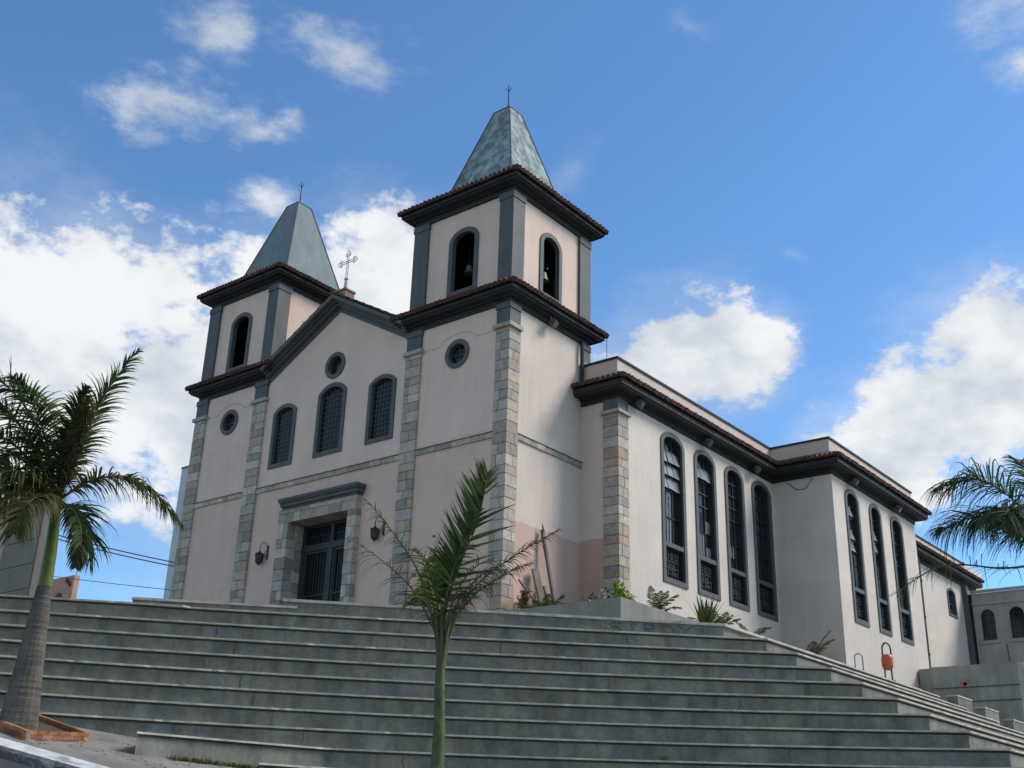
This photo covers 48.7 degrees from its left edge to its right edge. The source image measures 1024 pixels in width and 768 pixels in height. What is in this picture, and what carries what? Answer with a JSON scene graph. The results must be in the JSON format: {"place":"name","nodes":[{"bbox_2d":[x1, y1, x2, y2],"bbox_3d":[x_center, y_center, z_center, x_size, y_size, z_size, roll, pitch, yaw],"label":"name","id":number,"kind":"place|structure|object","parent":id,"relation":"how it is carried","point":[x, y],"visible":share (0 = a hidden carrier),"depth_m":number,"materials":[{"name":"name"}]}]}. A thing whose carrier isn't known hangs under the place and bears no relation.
{"place":"outdoors","nodes":[
{"label":"outdoors","id":0,"kind":"place"},
{"bbox_2d":[0,758,32,767],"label":"road","id":1,"kind":"structure","parent":0,"point":[6,764],"depth_m":20.93,"materials":[{"name":"grey asphalt"}]},
{"bbox_2d":[0,737,109,767],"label":"kerb","id":2,"kind":"structure","parent":1,"relation":"on","point":[23,754],"depth_m":21.35,"materials":[{"name":"concrete"}]},
{"bbox_2d":[0,726,236,767],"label":"pavement","id":3,"kind":"structure","parent":0,"point":[113,747],"depth_m":23.17,"materials":[{"name":"grey concrete"}]},
{"bbox_2d":[0,712,88,741],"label":"tree planter","id":4,"kind":"object","parent":3,"relation":"on","point":[50,729],"visible":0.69,"depth_m":23.22,"materials":[{"name":"brick"}]},
{"bbox_2d":[0,346,184,730],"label":"palm tree","id":5,"kind":"object","parent":4,"relation":"in","point":[52,482],"visible":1,"depth_m":24.65,"materials":[{"name":"green plant"}]},
{"bbox_2d":[39,743,220,767],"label":"fallen leaves","id":6,"kind":"object","parent":3,"relation":"on","point":[129,759],"visible":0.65,"depth_m":23.23,"materials":[{"name":"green plant"}]},
{"bbox_2d":[167,753,252,767],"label":"grass","id":7,"kind":"structure","parent":3,"relation":"on","point":[210,761],"depth_m":24.49,"materials":[{"name":"green plant"}]},
{"bbox_2d":[346,457,560,767],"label":"palm tree","id":8,"kind":"object","parent":3,"relation":"on","point":[450,561],"visible":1,"depth_m":23.89,"materials":[{"name":"green plant"}]},
{"bbox_2d":[0,594,1023,767],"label":"staircase","id":9,"kind":"structure","parent":3,"relation":"on","point":[280,686],"depth_m":28.65,"materials":[{"name":"grey paint"}]},
{"bbox_2d":[854,653,863,669],"bbox_3d":[11.886,9.632,38.708,0.302,0.831,0.044,-1,-22,6],"label":"metal hoop","id":10,"kind":"object","parent":9,"relation":"on","point":[862,660],"visible":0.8,"depth_m":38.75,"materials":[{"name":"grey metal"}]},
{"bbox_2d":[881,642,894,680],"bbox_3d":[13.196,9.784,39.737,0.406,1.420,0.406,-15,-28,36],"label":"litter bin","id":11,"kind":"object","parent":9,"relation":"on","point":[887,661],"visible":0.95,"depth_m":39.61,"materials":[{"name":"orange plastic"}]},
{"bbox_2d":[946,695,972,712],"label":"concrete block","id":12,"kind":"structure","parent":9,"relation":"on","point":[962,701],"depth_m":43.13,"materials":[{"name":"grey concrete"}]},
{"bbox_2d":[974,707,999,723],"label":"concrete block","id":13,"kind":"structure","parent":9,"relation":"on","point":[988,713],"depth_m":42.69,"materials":[{"name":"grey concrete"}]},
{"bbox_2d":[1002,719,1023,732],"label":"concrete block","id":14,"kind":"structure","parent":9,"relation":"on","point":[1014,724],"depth_m":42.22,"materials":[{"name":"grey concrete"}]},
{"bbox_2d":[884,455,1023,605],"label":"palm tree","id":15,"kind":"object","parent":3,"relation":"on","point":[1009,521],"visible":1,"depth_m":23.46,"materials":[{"name":"green plant"}]},
{"bbox_2d":[0,0,1023,601],"label":"sky","id":16,"kind":"structure","parent":0,"point":[812,211],"materials":[{"name":"blue"}]},
{"bbox_2d":[283,598,921,689],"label":"terrace","id":17,"kind":"structure","parent":0,"point":[483,616],"depth_m":32.04,"materials":[{"name":"grey paint"}]},
{"bbox_2d":[405,595,416,605],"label":"shrub","id":18,"kind":"object","parent":17,"relation":"on","point":[412,599],"visible":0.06,"depth_m":37.28,"materials":[{"name":"green plant"}]},
{"bbox_2d":[411,535,451,606],"bbox_3d":[-2.536,6.620,37.087,1.424,3.359,1.325,14,-25,-28],"label":"shrub","id":19,"kind":"object","parent":17,"relation":"on","point":[420,592],"visible":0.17,"depth_m":36.97,"materials":[{"name":"green plant"}]},
{"bbox_2d":[169,87,984,688],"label":"church","id":20,"kind":"structure","parent":17,"relation":"on","point":[325,405],"depth_m":44.11,"materials":[{"name":"paint"}]},
{"bbox_2d":[255,542,268,564],"bbox_3d":[-9.861,6.664,44.387,0.502,0.957,0.322,-15,-28,36],"label":"wall lantern","id":21,"kind":"object","parent":20,"relation":"attached to","point":[259,555],"depth_m":44.31,"materials":[{"name":"black metal"}]},
{"bbox_2d":[267,403,296,469],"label":"window","id":22,"kind":"structure","parent":20,"relation":"in","point":[284,418],"depth_m":46.27,"materials":[{"name":"glass"}]},
{"bbox_2d":[297,518,346,601],"bbox_3d":[-6.928,8.096,42.346,3.300,6.140,0.160,-15,-28,36],"label":"door","id":23,"kind":"structure","parent":20,"relation":"in","point":[322,550],"depth_m":43.22,"materials":[{"name":"paint"}]},
{"bbox_2d":[312,382,346,457],"bbox_3d":[-7.131,1.372,44.643,1.610,3.030,0.190,-15,-28,36],"label":"window","id":24,"kind":"structure","parent":20,"relation":"in","point":[330,415],"depth_m":44.72,"materials":[{"name":"glass"}]},
{"bbox_2d":[370,516,384,540],"bbox_3d":[-4.885,5.226,40.748,0.502,0.957,0.322,-15,-28,36],"label":"wall lantern","id":25,"kind":"object","parent":20,"relation":"attached to","point":[374,531],"depth_m":40.66,"materials":[{"name":"black metal"}]},
{"bbox_2d":[364,374,396,444],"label":"window","id":26,"kind":"structure","parent":20,"relation":"in","point":[382,390],"depth_m":43.02,"materials":[{"name":"glass"}]},
{"bbox_2d":[463,233,472,276],"bbox_3d":[-1.633,-5.231,43.986,0.446,2.408,0.446,-15,-28,36],"label":"bell","id":27,"kind":"object","parent":20,"relation":"hanging from","point":[468,272],"visible":0.93,"depth_m":43.61,"materials":[{"name":"grey metal"}]},
{"bbox_2d":[543,240,548,283],"bbox_3d":[1.235,-5.092,43.632,0.446,2.768,0.446,-15,-28,36],"label":"bell","id":28,"kind":"object","parent":20,"relation":"hanging from","point":[545,280],"visible":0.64,"depth_m":43.18,"materials":[{"name":"grey metal"}]},
{"bbox_2d":[549,316,558,328],"bbox_3d":[1.537,-2.310,41.715,0.326,0.488,0.460,-6,-23,17],"label":"floodlight","id":29,"kind":"object","parent":20,"relation":"attached to","point":[554,323],"visible":1,"depth_m":41.58,"materials":[{"name":"black metal"}]},
{"bbox_2d":[635,398,644,409],"bbox_3d":[4.785,0.673,42.212,0.326,0.488,0.460,-6,-23,17],"label":"floodlight","id":30,"kind":"object","parent":20,"relation":"attached to","point":[640,403],"visible":1,"depth_m":42.05,"materials":[{"name":"black metal"}]},
{"bbox_2d":[660,432,688,589],"bbox_3d":[6.089,4.737,43.254,0.310,5.990,1.770,-15,-28,36],"label":"window","id":31,"kind":"structure","parent":20,"relation":"in","point":[672,454],"depth_m":43.40,"materials":[{"name":"glass"}]},
{"bbox_2d":[694,450,720,600],"bbox_3d":[7.661,5.534,45.089,0.310,5.990,1.740,-15,-28,36],"label":"window","id":32,"kind":"structure","parent":20,"relation":"in","point":[706,512],"depth_m":45.25,"materials":[{"name":"glass"}]},
{"bbox_2d":[704,437,712,447],"bbox_3d":[7.998,2.302,45.963,0.326,0.488,0.460,-6,-23,17],"label":"floodlight","id":33,"kind":"object","parent":20,"relation":"attached to","point":[708,442],"visible":1,"depth_m":45.79,"materials":[{"name":"black metal"}]},
{"bbox_2d":[724,466,749,611],"bbox_3d":[9.203,6.316,46.889,0.310,5.990,1.690,-15,-28,36],"label":"window","id":34,"kind":"structure","parent":20,"relation":"in","point":[738,575],"depth_m":47.05,"materials":[{"name":"glass"}]},
{"bbox_2d":[753,464,760,473],"bbox_3d":[10.624,3.633,49.028,0.326,0.488,0.460,-6,-23,17],"label":"floodlight","id":35,"kind":"object","parent":20,"relation":"attached to","point":[757,469],"visible":1,"depth_m":48.88,"materials":[{"name":"black metal"}]},
{"bbox_2d":[751,481,778,621],"bbox_3d":[10.750,7.101,48.696,0.310,5.990,1.820,-15,-28,36],"label":"window","id":36,"kind":"structure","parent":20,"relation":"in","point":[767,606],"depth_m":48.88,"materials":[{"name":"glass"}]},
{"bbox_2d":[851,477,858,486],"bbox_3d":[15.257,4.277,50.256,0.326,0.488,0.460,-6,-23,17],"label":"floodlight","id":37,"kind":"object","parent":20,"relation":"attached to","point":[854,481],"visible":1,"depth_m":50.09,"materials":[{"name":"black metal"}]},
{"bbox_2d":[844,489,869,627],"bbox_3d":[14.932,7.516,49.397,0.310,5.990,1.540,-15,-28,36],"label":"window","id":38,"kind":"structure","parent":20,"relation":"in","point":[854,532],"depth_m":49.53,"materials":[{"name":"glass"}]},
{"bbox_2d":[869,503,892,636],"bbox_3d":[16.588,8.356,51.330,0.310,5.990,1.420,-15,-28,36],"label":"window","id":39,"kind":"structure","parent":20,"relation":"in","point":[879,561],"depth_m":51.46,"materials":[{"name":"glass"}]},
{"bbox_2d":[895,504,901,512],"bbox_3d":[18.439,5.891,53.971,0.326,0.488,0.460,-6,-23,17],"label":"floodlight","id":40,"kind":"object","parent":20,"relation":"attached to","point":[898,509],"visible":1,"depth_m":53.80,"materials":[{"name":"black metal"}]},
{"bbox_2d":[890,516,914,645],"bbox_3d":[18.219,9.183,53.234,0.310,5.990,1.540,-15,-28,36],"label":"window","id":41,"kind":"structure","parent":20,"relation":"in","point":[905,616],"depth_m":53.38,"materials":[{"name":"glass"}]},
{"bbox_2d":[947,588,957,618],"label":"window","id":42,"kind":"structure","parent":20,"relation":"in","point":[952,606],"depth_m":66.88,"materials":[{"name":"black glass"}]},
{"bbox_2d":[508,597,696,621],"bbox_3d":[6.705,9.949,40.767,4.432,1.100,16.930,-15,-28,36],"label":"raised planter","id":43,"kind":"object","parent":17,"relation":"on","point":[620,607],"visible":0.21,"depth_m":34.28,"materials":[{"name":"concrete"}]},
{"bbox_2d":[517,585,531,608],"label":"flowering plant","id":44,"kind":"object","parent":43,"relation":"on","point":[523,601],"visible":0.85,"depth_m":36.36,"materials":[{"name":"green plant"}]},
{"bbox_2d":[518,579,537,605],"bbox_3d":[0.615,6.921,36.956,0.943,1.047,0.070,9,-23,-17],"label":"plank","id":45,"kind":"object","parent":43,"relation":"on","point":[522,584],"visible":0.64,"depth_m":36.96,"materials":[{"name":"grey wood"}]},
{"bbox_2d":[531,569,545,606],"bbox_3d":[0.958,7.025,37.463,0.662,1.856,0.337,-1,-22,6],"label":"plank","id":46,"kind":"object","parent":43,"relation":"on","point":[538,584],"visible":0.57,"depth_m":37.57,"materials":[{"name":"grey wood"}]},
{"bbox_2d":[514,593,564,607],"bbox_3d":[1.174,7.331,37.098,2.115,0.792,1.738,-7,-24,20],"label":"fern","id":47,"kind":"object","parent":43,"relation":"in","point":[548,602],"visible":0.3,"depth_m":36.70,"materials":[{"name":"green plant"}]},
{"bbox_2d":[543,586,547,598],"bbox_3d":[1.243,7.381,37.639,0.516,1.335,0.126,-2,-22,8],"label":"plank","id":48,"kind":"object","parent":43,"relation":"on","point":[545,591],"visible":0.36,"depth_m":37.81,"materials":[{"name":"grey wood"}]},
{"bbox_2d":[540,523,555,603],"bbox_3d":[1.288,6.427,38.186,0.742,3.498,0.147,5,-22,-9],"label":"plank","id":49,"kind":"object","parent":43,"relation":"on","point":[551,586],"visible":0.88,"depth_m":38.25,"materials":[{"name":"grey wood"}]},
{"bbox_2d":[583,587,615,600],"bbox_3d":[2.781,7.386,37.473,1.509,1.214,0.806,-15,-28,36],"label":"flowering plant","id":50,"kind":"object","parent":43,"relation":"on","point":[594,597],"visible":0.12,"depth_m":37.45,"materials":[{"name":"green plant"}]},
{"bbox_2d":[610,573,635,600],"bbox_3d":[3.692,7.084,37.100,0.808,1.752,0.895,-15,-28,36],"label":"shrub","id":51,"kind":"object","parent":43,"relation":"on","point":[621,590],"visible":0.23,"depth_m":37.16,"materials":[{"name":"green plant"}]},
{"bbox_2d":[646,585,681,610],"bbox_3d":[4.583,7.141,36.812,1.834,1.102,1.562,-15,-28,36],"label":"fern","id":52,"kind":"object","parent":43,"relation":"in","point":[656,601],"visible":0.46,"depth_m":36.64,"materials":[{"name":"green plant"}]},
{"bbox_2d":[687,592,737,623],"bbox_3d":[6.709,7.797,39.077,2.217,1.308,2.131,-15,-28,36],"label":"agave","id":53,"kind":"object","parent":43,"relation":"on","point":[706,614],"visible":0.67,"depth_m":38.82,"materials":[{"name":"green plant"}]},
{"bbox_2d":[687,607,740,624],"bbox_3d":[7.210,8.470,40.051,1.771,0.842,1.850,-15,-28,36],"label":"fern","id":54,"kind":"object","parent":43,"relation":"in","point":[727,614],"visible":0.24,"depth_m":39.72,"materials":[{"name":"green plant"}]},
{"bbox_2d":[733,619,771,635],"bbox_3d":[8.908,9.124,41.604,1.460,0.983,1.845,-9,-24,24],"label":"fern","id":55,"kind":"object","parent":43,"relation":"in","point":[755,632],"visible":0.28,"depth_m":41.52,"materials":[{"name":"green plant"}]},
{"bbox_2d":[806,630,834,654],"bbox_3d":[11.927,10.549,45.370,2.212,1.327,2.094,-15,-28,36],"label":"palm sprout","id":56,"kind":"object","parent":43,"relation":"on","point":[815,649],"visible":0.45,"depth_m":44.97,"materials":[{"name":"green plant"}]},
{"bbox_2d":[919,662,1023,725],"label":"retaining wall","id":57,"kind":"structure","parent":17,"relation":"on","point":[999,687],"depth_m":49.91,"materials":[{"name":"concrete"}]},
{"bbox_2d":[968,585,1023,663],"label":"annex building","id":58,"kind":"structure","parent":17,"relation":"on","point":[999,621],"depth_m":66.74,"materials":[{"name":"paint"}]},
{"bbox_2d":[979,608,1000,643],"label":"window","id":59,"kind":"structure","parent":58,"relation":"in","point":[987,616],"depth_m":67.24,"materials":[{"name":"black glass"}]},
{"bbox_2d":[1007,605,1023,641],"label":"window","id":60,"kind":"structure","parent":58,"relation":"in","point":[1015,614],"depth_m":66.34,"materials":[{"name":"black glass"}]},
{"bbox_3d":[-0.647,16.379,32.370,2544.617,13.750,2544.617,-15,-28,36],"label":"ground","id":61,"kind":"structure","parent":0,"visible":0},
{"bbox_2d":[0,493,64,595],"bbox_3d":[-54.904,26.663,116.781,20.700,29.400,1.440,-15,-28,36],"label":"office block","id":62,"kind":"structure","parent":61,"relation":"on","point":[20,566],"depth_m":115.20,"materials":[{"name":"grey concrete"}]},
{"bbox_2d":[54,576,169,589],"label":"power cable","id":63,"kind":"object","parent":62,"relation":"attached to","point":[114,583],"visible":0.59,"depth_m":104.59,"materials":[{"name":"black rubber"}]},
{"bbox_2d":[58,539,173,566],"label":"power cable","id":64,"kind":"object","parent":62,"relation":"attached to","point":[130,557],"visible":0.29,"depth_m":103.69,"materials":[{"name":"black rubber"}]},
{"bbox_2d":[59,535,174,562],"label":"power cable","id":65,"kind":"object","parent":62,"relation":"attached to","point":[131,553],"visible":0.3,"depth_m":103.95,"materials":[{"name":"black rubber"}]},
{"bbox_2d":[51,573,79,598],"bbox_3d":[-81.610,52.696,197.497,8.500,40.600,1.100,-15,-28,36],"label":"building","id":66,"kind":"structure","parent":61,"relation":"on","point":[65,587],"depth_m":202.43,"materials":[{"name":"pink paint"}]},
{"bbox_2d":[163,465,188,598],"bbox_3d":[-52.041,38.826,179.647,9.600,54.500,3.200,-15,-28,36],"label":"wall","id":67,"kind":"structure","parent":61,"relation":"on","point":[175,534],"depth_m":186.60,"materials":[{"name":"grey paint"}]}
]}

